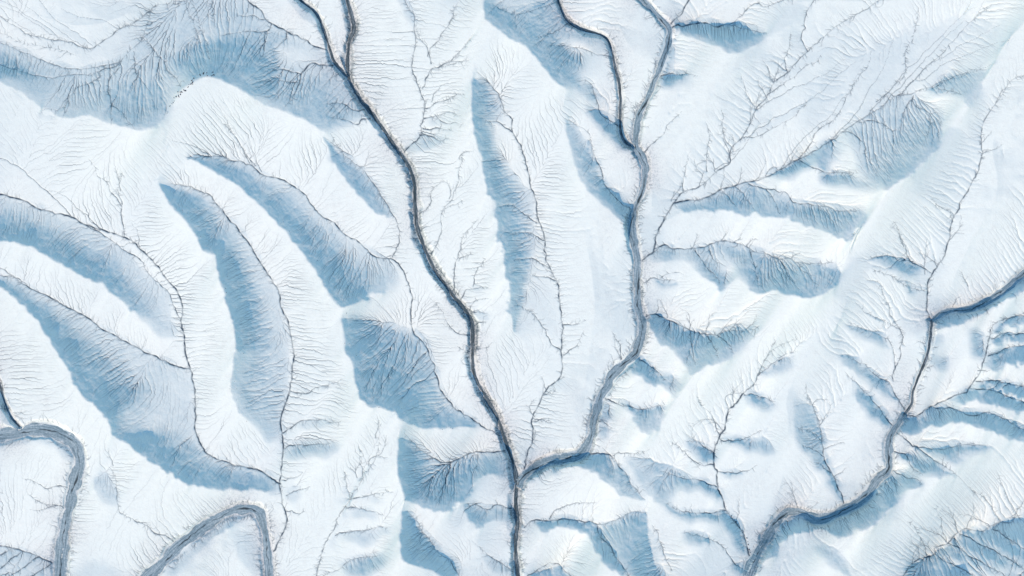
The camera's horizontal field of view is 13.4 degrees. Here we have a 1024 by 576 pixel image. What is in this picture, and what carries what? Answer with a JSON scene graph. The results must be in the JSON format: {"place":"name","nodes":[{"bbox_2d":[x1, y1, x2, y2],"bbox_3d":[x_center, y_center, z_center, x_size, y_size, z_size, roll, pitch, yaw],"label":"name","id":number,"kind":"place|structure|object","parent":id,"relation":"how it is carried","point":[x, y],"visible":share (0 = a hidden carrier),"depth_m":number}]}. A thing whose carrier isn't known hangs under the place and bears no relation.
{"place":"outdoors","nodes":[
{"label":"outdoors","id":0,"kind":"place"},
{"bbox_2d":[0,0,1023,575],"bbox_3d":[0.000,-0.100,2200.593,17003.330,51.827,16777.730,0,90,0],"label":"snow terrain","id":1,"kind":"structure","parent":0,"point":[830,218],"depth_m":2201.99},
{"bbox_2d":[0,384,19,426],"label":"stream bed","id":2,"kind":"object","parent":1,"relation":"in","point":[10,415],"visible":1,"depth_m":2192.40},
{"bbox_2d":[0,422,84,575],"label":"stream bed","id":3,"kind":"object","parent":1,"relation":"in","point":[72,442],"visible":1,"depth_m":2190.42},
{"bbox_2d":[140,504,272,575],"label":"stream bed","id":4,"kind":"object","parent":1,"relation":"in","point":[177,546],"visible":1,"depth_m":2194.58},
{"bbox_2d":[299,0,348,77],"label":"stream bed","id":5,"kind":"object","parent":1,"relation":"in","point":[339,68],"visible":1,"depth_m":2219.56},
{"bbox_2d":[345,0,519,575],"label":"stream bed","id":6,"kind":"object","parent":1,"relation":"in","point":[369,110],"visible":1,"depth_m":2208.39},
{"bbox_2d":[513,0,671,488],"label":"stream bed","id":7,"kind":"object","parent":1,"relation":"in","point":[585,447],"visible":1,"depth_m":2204.49},
{"bbox_2d":[557,0,633,147],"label":"stream bed","id":8,"kind":"object","parent":1,"relation":"in","point":[616,73],"visible":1,"depth_m":2212.55},
{"bbox_2d":[743,414,906,575],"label":"stream bed","id":9,"kind":"object","parent":1,"relation":"in","point":[865,496],"visible":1,"depth_m":2202.54},
{"bbox_2d":[903,320,932,414],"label":"stream bed","id":10,"kind":"object","parent":1,"relation":"in","point":[919,374],"visible":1,"depth_m":2205.68},
{"bbox_2d":[931,270,1023,321],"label":"stream bed","id":11,"kind":"object","parent":1,"relation":"in","point":[1006,288],"visible":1,"depth_m":2213.46}
]}

